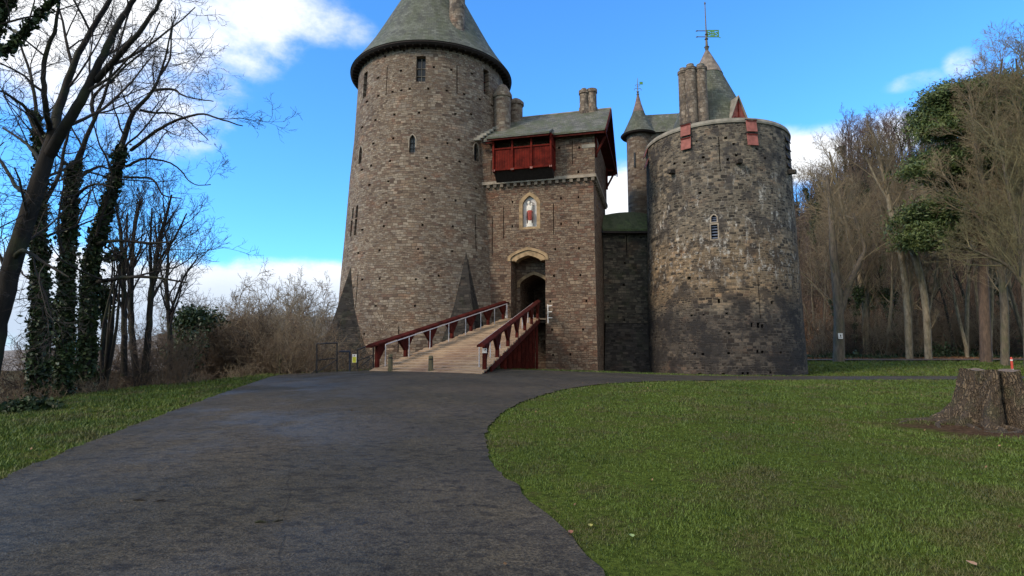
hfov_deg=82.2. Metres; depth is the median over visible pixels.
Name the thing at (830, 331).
shrub
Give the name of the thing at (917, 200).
tree
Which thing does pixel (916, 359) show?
low wall
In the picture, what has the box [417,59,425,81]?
window
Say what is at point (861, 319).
shrub
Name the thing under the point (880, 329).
shrub
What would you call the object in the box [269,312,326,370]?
young tree
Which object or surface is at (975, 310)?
shrub
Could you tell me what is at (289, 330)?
shrub
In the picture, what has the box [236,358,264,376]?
shrub
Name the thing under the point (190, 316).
ivy bush
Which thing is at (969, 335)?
shrub
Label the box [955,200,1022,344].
tree
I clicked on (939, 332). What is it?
shrub
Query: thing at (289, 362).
shrub
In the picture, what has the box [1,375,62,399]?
shrub
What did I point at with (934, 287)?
tree
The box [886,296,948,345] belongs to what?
shrub
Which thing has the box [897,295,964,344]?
shrub
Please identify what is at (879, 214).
tree
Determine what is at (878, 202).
tree
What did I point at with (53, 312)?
ivy bush
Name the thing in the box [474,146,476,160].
window
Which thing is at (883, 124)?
tree
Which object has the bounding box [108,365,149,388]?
shrub
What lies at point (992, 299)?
tree
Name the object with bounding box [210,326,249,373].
shrub
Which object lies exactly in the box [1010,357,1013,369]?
marker post
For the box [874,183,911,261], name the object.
tree
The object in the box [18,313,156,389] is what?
shrub
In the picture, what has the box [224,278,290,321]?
young tree
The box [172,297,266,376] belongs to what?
shrub
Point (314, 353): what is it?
shrub
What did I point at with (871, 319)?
shrub
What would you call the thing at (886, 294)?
tree
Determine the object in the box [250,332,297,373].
shrub
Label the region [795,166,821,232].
tree
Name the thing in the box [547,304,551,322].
stub railing
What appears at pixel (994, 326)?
shrub
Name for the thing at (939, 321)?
shrub
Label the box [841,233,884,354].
tree
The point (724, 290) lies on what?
round tower
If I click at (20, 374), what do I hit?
shrub
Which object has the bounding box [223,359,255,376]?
shrub
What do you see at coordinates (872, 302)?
tree
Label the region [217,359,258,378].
shrub
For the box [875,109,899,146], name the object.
tree
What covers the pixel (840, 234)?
tree
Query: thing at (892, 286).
tree
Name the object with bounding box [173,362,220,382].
shrub
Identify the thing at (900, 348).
shrub
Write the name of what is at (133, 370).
shrub
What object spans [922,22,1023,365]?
tree
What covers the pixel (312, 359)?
shrub
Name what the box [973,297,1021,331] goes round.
shrub
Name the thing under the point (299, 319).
shrub
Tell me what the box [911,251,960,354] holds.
tree
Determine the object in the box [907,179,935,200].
tree
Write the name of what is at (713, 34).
weather vane
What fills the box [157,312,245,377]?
shrub
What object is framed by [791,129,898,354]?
tree
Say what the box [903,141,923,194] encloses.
tree
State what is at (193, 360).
shrub
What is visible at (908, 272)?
tree
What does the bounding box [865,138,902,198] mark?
tree
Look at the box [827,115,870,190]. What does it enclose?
tree
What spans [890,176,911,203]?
tree
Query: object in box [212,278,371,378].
shrub
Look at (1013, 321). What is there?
shrub
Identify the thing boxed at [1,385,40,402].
shrub
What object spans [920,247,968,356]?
tree
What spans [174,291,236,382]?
young tree
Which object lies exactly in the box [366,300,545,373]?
timber ramp
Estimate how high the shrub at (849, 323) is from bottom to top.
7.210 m
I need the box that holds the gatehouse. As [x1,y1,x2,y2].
[474,88,617,370]
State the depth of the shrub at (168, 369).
21.32 m
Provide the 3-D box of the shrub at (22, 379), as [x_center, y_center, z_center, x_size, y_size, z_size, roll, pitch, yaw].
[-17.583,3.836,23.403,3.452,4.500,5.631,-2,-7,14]
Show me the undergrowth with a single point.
(943, 352)
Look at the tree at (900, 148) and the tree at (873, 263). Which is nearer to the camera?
the tree at (873, 263)
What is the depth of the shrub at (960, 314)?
66.22 m
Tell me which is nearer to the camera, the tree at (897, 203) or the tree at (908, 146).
the tree at (897, 203)
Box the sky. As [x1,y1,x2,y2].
[0,0,1023,350]
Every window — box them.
[410,136,414,152]
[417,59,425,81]
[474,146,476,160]
[711,226,717,238]
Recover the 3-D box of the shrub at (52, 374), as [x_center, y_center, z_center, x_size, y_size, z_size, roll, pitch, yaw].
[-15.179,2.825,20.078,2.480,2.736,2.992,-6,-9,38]
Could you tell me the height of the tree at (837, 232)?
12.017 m
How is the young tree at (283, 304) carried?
on the ground at (536, 495)
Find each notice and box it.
[352,354,356,362]
[838,333,842,338]
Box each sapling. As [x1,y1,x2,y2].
[81,168,172,375]
[103,169,160,375]
[128,166,210,373]
[145,191,224,375]
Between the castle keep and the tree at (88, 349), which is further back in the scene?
the castle keep
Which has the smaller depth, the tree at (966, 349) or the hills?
the tree at (966, 349)
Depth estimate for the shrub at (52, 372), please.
20.42 m
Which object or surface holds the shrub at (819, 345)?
on the ground at (536, 495)
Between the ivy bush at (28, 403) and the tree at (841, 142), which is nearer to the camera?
the ivy bush at (28, 403)
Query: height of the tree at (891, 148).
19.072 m
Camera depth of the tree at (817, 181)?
129.39 m
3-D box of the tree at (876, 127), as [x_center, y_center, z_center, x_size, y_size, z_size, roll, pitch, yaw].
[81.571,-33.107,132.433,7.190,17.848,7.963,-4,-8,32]
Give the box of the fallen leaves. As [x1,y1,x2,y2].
[807,356,1022,358]
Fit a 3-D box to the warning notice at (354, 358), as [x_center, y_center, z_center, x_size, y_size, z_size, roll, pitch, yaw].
[-7.442,3.323,27.695,0.210,0.400,0.028,0,-7,0]
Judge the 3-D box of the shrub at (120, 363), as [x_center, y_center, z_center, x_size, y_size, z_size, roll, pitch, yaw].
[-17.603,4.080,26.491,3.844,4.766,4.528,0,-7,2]
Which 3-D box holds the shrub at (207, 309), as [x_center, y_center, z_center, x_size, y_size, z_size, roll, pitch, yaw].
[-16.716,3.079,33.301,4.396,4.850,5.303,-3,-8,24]
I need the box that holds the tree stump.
[893,368,1023,432]
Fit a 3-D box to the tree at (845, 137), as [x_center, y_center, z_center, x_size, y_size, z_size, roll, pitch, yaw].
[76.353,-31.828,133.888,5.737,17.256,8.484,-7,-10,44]
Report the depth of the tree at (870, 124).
130.43 m
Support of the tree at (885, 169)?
on the ground at (536, 495)
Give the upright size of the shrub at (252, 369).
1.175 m
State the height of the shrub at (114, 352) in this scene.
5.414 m
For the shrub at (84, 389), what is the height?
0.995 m
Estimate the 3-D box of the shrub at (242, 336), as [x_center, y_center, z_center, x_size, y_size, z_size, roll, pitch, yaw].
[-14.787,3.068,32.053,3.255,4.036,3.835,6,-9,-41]
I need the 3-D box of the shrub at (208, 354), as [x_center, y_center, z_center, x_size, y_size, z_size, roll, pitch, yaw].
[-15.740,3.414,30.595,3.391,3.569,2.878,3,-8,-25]
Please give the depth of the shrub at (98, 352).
25.41 m
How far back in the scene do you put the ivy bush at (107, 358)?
20.47 m
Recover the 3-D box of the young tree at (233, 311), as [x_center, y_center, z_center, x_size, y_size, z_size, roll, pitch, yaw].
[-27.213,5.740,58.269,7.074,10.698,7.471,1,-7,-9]
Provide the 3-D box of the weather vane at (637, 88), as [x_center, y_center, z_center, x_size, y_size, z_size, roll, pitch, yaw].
[11.218,-17.848,52.063,0.804,1.700,0.247,0,-7,0]
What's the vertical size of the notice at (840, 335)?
0.520 m
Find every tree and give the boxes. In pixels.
[0,0,94,281]
[0,0,212,397]
[0,0,226,372]
[0,25,160,398]
[30,0,302,393]
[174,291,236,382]
[217,294,258,326]
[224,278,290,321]
[229,257,310,338]
[239,286,324,359]
[263,286,305,332]
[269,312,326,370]
[275,270,336,353]
[276,275,337,328]
[277,284,337,365]
[297,305,332,343]
[304,293,336,338]
[305,297,337,342]
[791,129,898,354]
[792,176,808,239]
[794,168,804,236]
[795,150,910,361]
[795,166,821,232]
[795,206,810,264]
[796,194,818,264]
[798,209,839,298]
[798,214,828,333]
[798,239,850,353]
[800,270,810,334]
[803,165,821,216]
[803,220,843,329]
[806,187,832,249]
[808,158,828,219]
[809,167,854,253]
[813,170,862,257]
[816,220,846,254]
[819,193,855,273]
[819,241,855,351]
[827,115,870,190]
[828,113,954,358]
[830,109,850,188]
[831,103,859,170]
[831,114,858,185]
[831,220,881,351]
[834,162,862,224]
[835,173,868,249]
[838,172,899,277]
[838,195,895,319]
[839,112,872,175]
[841,146,878,208]
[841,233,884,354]
[842,167,886,263]
[845,107,882,178]
[845,214,860,270]
[845,240,899,330]
[845,260,883,354]
[846,153,876,201]
[846,172,874,249]
[848,205,876,246]
[850,188,886,283]
[851,198,876,281]
[852,149,878,225]
[856,105,884,142]
[856,105,890,167]
[856,123,889,177]
[859,236,904,353]
[861,177,896,255]
[864,182,893,245]
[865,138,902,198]
[866,141,896,218]
[867,61,1023,361]
[867,158,898,201]
[867,235,896,303]
[868,216,908,354]
[870,119,907,202]
[870,150,904,202]
[873,178,910,256]
[874,107,892,151]
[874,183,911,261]
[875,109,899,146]
[877,104,906,168]
[878,105,911,162]
[878,196,920,345]
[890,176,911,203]
[892,110,910,149]
[893,108,912,156]
[895,252,953,343]
[898,179,954,262]
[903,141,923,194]
[905,182,926,196]
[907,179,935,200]
[909,18,1023,365]
[909,186,966,301]
[909,250,950,358]
[909,255,933,327]
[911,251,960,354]
[913,250,959,320]
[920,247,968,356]
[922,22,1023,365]
[922,250,978,345]
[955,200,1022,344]
[962,205,1009,324]
[963,191,1004,353]
[965,208,1010,325]
[970,242,1019,335]
[971,217,1017,352]
[973,200,1012,338]
[990,188,1017,322]
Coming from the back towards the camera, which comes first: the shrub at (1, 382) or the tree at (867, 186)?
the tree at (867, 186)
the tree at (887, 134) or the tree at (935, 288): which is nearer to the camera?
the tree at (935, 288)
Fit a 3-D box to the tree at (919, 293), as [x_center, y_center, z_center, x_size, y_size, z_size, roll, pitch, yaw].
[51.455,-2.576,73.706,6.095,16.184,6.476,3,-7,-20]
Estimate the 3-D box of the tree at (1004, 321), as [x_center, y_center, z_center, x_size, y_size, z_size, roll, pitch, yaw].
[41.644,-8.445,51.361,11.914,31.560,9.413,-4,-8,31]
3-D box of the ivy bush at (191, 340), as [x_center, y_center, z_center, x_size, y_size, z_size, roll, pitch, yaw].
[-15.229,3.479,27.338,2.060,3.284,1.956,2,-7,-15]
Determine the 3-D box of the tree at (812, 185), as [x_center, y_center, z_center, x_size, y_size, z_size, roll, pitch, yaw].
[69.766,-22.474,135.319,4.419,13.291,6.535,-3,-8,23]
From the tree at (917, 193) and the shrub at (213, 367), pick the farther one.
the tree at (917, 193)
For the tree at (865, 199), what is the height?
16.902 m
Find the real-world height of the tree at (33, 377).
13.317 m
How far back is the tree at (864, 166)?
107.90 m
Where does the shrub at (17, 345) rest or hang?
on the ground at (536, 495)
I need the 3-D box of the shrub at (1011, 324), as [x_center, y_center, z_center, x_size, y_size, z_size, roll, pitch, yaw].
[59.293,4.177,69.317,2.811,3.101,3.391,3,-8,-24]
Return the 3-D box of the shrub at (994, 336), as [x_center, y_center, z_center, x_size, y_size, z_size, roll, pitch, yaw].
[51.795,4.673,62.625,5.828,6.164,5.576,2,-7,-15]
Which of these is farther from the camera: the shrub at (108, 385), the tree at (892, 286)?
the tree at (892, 286)
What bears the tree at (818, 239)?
on the ground at (536, 495)
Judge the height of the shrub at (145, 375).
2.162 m
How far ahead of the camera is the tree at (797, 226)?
111.75 m
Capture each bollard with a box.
[388,354,392,370]
[428,355,432,370]
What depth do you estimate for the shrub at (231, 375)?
25.80 m
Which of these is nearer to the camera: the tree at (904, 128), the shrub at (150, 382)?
the shrub at (150, 382)
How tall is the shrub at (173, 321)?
5.978 m
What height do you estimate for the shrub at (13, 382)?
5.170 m
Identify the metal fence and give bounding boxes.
[311,342,373,373]
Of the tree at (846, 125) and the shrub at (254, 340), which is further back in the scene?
the tree at (846, 125)
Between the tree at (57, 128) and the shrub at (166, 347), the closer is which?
the tree at (57, 128)
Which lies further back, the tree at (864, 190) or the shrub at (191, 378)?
the tree at (864, 190)
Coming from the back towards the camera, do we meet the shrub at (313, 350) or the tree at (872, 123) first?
the tree at (872, 123)
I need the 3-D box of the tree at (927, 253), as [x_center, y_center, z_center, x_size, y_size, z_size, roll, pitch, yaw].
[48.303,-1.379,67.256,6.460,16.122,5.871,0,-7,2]
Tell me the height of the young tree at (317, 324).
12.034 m
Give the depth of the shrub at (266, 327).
30.75 m
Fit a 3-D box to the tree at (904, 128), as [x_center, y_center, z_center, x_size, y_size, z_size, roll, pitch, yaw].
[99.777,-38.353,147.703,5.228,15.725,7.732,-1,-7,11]
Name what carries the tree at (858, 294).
on the ground at (536, 495)
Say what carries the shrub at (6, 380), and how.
on the ground at (536, 495)
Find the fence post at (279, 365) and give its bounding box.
[278,354,280,373]
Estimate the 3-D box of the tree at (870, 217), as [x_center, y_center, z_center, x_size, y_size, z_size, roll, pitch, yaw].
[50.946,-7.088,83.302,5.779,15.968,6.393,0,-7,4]
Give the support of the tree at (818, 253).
on the ground at (536, 495)
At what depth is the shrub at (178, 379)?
22.74 m
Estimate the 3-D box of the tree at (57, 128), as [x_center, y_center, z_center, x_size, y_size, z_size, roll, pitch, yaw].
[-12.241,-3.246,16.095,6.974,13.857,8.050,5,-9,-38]
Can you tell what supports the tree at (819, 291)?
on the ground at (536, 495)
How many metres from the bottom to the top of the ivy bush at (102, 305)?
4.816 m
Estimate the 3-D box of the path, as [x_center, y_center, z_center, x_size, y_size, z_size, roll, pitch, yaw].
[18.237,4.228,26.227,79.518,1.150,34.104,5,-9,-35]
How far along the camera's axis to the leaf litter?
12.14 m
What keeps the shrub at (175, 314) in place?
on the ground at (536, 495)
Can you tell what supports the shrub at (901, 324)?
on the ground at (536, 495)
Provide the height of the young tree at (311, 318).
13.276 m
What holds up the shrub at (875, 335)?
on the ground at (536, 495)
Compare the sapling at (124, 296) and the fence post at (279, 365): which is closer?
the sapling at (124, 296)
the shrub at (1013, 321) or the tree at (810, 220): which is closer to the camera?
the shrub at (1013, 321)
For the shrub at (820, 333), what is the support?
on the ground at (536, 495)
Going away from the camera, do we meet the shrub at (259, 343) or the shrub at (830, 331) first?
the shrub at (259, 343)
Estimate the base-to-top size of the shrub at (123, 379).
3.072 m
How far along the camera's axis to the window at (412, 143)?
41.18 m
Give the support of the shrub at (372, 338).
on the ground at (536, 495)
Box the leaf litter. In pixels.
[30,369,1020,564]
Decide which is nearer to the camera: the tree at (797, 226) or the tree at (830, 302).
the tree at (830, 302)
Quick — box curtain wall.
[602,212,649,372]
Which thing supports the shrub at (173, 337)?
on the ground at (536, 495)
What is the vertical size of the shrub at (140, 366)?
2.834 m
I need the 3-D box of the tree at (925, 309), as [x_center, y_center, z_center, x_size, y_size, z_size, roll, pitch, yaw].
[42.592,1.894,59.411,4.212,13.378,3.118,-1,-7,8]
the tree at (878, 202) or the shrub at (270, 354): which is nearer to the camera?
the shrub at (270, 354)
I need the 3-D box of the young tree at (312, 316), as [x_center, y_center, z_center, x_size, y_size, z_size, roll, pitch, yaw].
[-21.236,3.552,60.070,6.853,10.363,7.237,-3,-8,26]
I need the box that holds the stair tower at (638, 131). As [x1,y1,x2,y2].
[621,95,655,213]
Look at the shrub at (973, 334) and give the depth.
65.27 m
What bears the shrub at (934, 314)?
on the ground at (536, 495)
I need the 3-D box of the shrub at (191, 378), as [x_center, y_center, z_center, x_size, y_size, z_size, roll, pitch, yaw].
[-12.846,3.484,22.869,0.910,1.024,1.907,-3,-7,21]
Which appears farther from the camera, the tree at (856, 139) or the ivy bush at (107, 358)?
the tree at (856, 139)
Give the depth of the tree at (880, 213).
92.32 m
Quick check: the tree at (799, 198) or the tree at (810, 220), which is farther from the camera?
the tree at (799, 198)
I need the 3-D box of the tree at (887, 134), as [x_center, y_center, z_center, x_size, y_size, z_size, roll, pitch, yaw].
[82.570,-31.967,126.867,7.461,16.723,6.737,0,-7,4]
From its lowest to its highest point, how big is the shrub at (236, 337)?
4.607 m
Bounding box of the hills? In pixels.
[2,315,333,370]
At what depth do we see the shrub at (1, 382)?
21.56 m
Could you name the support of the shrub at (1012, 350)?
on the ground at (536, 495)
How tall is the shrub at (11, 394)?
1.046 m
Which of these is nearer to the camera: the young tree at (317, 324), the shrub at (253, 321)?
the shrub at (253, 321)
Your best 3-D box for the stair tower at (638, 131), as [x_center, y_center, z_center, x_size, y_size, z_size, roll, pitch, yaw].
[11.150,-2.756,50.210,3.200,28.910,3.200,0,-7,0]
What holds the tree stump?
on the ground at (536, 495)
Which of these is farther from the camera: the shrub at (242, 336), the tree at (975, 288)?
the tree at (975, 288)
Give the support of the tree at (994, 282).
on the ground at (536, 495)
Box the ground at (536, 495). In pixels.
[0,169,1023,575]
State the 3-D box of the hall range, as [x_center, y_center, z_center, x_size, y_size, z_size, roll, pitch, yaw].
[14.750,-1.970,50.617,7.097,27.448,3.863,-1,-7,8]
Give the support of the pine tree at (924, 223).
on the ground at (536, 495)
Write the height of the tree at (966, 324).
24.290 m
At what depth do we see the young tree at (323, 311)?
61.05 m
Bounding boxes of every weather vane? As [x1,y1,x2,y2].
[634,78,642,94]
[696,2,720,50]
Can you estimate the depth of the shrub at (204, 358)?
29.11 m
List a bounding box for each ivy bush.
[0,395,73,413]
[46,293,57,393]
[95,272,120,388]
[100,244,127,390]
[159,328,209,382]
[161,301,230,381]
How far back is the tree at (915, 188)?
100.15 m
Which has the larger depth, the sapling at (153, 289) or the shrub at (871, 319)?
the shrub at (871, 319)
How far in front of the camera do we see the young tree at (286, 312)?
50.76 m
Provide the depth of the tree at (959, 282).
68.87 m
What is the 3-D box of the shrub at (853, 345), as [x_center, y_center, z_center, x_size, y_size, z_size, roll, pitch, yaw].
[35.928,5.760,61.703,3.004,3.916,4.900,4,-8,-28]
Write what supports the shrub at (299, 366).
on the ground at (536, 495)
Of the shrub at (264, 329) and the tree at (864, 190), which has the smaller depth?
the shrub at (264, 329)
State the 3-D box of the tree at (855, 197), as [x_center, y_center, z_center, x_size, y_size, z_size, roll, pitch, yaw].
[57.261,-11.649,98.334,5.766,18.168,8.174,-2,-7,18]
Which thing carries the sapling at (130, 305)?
on the ground at (536, 495)
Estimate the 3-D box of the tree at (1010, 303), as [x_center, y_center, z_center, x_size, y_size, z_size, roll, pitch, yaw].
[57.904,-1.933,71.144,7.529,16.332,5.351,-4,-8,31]
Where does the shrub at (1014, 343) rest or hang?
on the ground at (536, 495)
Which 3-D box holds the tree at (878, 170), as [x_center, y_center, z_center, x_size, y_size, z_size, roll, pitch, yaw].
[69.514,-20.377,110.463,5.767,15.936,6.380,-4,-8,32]
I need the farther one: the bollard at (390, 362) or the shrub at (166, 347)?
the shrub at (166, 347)
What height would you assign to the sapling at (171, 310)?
7.704 m
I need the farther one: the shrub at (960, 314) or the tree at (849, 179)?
the tree at (849, 179)
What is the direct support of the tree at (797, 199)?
on the ground at (536, 495)
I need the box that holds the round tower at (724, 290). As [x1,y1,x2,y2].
[643,50,807,375]
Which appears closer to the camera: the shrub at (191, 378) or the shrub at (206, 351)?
the shrub at (191, 378)
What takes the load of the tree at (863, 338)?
on the ground at (536, 495)
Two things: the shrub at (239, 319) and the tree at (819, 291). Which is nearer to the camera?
the shrub at (239, 319)
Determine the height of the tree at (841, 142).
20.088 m
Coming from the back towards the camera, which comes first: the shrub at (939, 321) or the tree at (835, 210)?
the tree at (835, 210)
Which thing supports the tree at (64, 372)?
on the ground at (536, 495)
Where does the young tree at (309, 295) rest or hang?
on the ground at (536, 495)
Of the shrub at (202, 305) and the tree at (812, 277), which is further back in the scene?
the tree at (812, 277)
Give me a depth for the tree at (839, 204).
87.70 m
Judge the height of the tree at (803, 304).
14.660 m
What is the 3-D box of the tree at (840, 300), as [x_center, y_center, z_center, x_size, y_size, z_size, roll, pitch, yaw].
[33.166,-2.612,56.856,9.958,21.622,6.379,0,-7,0]
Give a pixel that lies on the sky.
(792, 64)
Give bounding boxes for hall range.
[646,113,678,141]
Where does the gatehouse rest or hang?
on the ground at (536, 495)
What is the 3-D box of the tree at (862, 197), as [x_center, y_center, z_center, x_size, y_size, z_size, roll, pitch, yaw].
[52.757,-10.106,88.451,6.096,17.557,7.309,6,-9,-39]
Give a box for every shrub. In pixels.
[0,331,126,402]
[0,336,54,402]
[0,337,116,398]
[0,365,51,401]
[0,379,24,403]
[1,354,122,395]
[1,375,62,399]
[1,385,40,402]
[2,343,74,399]
[3,309,165,388]
[6,345,114,390]
[8,345,120,396]
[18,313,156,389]
[51,324,163,388]
[56,372,100,394]
[72,333,164,388]
[72,366,116,393]
[98,333,160,387]
[98,379,121,389]
[105,312,208,386]
[107,297,243,382]
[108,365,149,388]
[110,337,163,388]
[110,350,182,386]
[113,324,184,387]
[114,288,239,379]
[118,313,213,383]
[127,370,162,385]
[137,297,253,377]
[142,287,241,373]
[142,339,203,383]
[151,297,243,344]
[152,327,216,382]
[155,300,226,374]
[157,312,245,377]
[162,364,204,382]
[164,326,220,378]
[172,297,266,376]
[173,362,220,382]
[181,294,288,375]
[184,327,230,379]
[185,324,238,377]
[191,293,399,379]
[192,331,232,378]
[196,345,236,380]
[208,290,278,373]
[208,307,300,371]
[209,266,347,373]
[210,293,296,371]
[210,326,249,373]
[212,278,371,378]
[214,297,326,373]
[216,296,326,373]
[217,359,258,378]
[220,365,239,377]
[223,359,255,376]
[224,308,280,372]
[224,321,351,375]
[224,323,268,374]
[228,319,310,372]
[228,320,309,374]
[230,297,339,369]
[232,295,312,372]
[236,306,302,360]
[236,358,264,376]
[237,311,372,376]
[237,322,358,370]
[242,359,266,375]
[250,305,345,374]
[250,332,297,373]
[258,317,366,373]
[277,322,351,373]
[804,299,861,354]
[806,330,826,355]
[806,333,832,354]
[807,313,832,352]
[810,299,886,351]
[811,313,874,346]
[828,306,879,346]
[844,301,885,341]
[844,307,903,349]
[845,293,912,355]
[845,325,882,354]
[861,310,923,355]
[881,312,933,344]
[885,310,938,357]
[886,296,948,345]
[895,298,976,354]
[896,290,978,340]
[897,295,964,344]
[915,303,972,349]
[932,288,978,342]
[933,305,978,349]
[937,312,999,353]
[950,290,1021,326]
[960,309,1021,354]
[962,310,1022,349]
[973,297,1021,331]
[993,320,1022,356]
[994,300,1022,348]
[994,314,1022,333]
[994,324,1022,355]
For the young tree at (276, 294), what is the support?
on the ground at (536, 495)
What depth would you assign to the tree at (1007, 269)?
70.70 m
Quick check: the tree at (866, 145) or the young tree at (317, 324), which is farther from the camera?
the tree at (866, 145)
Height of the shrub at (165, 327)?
5.875 m
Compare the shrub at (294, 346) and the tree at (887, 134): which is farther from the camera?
the tree at (887, 134)
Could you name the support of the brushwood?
on the ground at (536, 495)
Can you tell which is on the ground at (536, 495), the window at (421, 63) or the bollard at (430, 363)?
the bollard at (430, 363)
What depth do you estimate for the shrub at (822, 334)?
63.89 m
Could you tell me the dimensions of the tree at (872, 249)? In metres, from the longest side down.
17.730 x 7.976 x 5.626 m
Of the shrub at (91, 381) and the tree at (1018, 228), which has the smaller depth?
the shrub at (91, 381)
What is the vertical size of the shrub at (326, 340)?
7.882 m
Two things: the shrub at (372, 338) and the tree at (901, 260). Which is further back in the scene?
the tree at (901, 260)
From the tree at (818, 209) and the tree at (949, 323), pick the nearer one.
the tree at (949, 323)
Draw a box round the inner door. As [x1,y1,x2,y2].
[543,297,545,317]
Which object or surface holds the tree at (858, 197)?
on the ground at (536, 495)
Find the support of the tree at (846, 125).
on the ground at (536, 495)
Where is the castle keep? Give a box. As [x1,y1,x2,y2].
[319,0,523,370]
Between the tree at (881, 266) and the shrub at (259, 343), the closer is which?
the shrub at (259, 343)
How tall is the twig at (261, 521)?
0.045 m
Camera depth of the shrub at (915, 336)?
60.67 m
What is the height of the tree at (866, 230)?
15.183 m
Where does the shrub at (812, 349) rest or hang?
on the ground at (536, 495)
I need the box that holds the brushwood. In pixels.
[793,129,1022,356]
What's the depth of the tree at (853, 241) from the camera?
92.86 m
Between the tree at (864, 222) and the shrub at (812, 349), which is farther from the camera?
the tree at (864, 222)
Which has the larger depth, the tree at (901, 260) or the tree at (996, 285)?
the tree at (996, 285)
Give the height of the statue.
1.936 m
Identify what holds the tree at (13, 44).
on the ground at (536, 495)
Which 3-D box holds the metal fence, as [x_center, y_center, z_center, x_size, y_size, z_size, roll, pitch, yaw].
[-8.112,3.509,27.348,3.560,1.949,0.302,5,-9,-35]
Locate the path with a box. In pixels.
[0,369,1023,575]
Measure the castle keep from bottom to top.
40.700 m
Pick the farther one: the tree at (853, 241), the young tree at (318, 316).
the tree at (853, 241)
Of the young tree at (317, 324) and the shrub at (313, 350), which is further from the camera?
the young tree at (317, 324)
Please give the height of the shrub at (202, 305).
5.896 m
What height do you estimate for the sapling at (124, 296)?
7.827 m
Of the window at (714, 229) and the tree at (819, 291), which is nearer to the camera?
the window at (714, 229)
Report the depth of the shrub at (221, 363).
29.22 m
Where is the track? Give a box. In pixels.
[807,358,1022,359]
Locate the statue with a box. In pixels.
[526,200,533,226]
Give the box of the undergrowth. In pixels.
[807,329,1022,358]

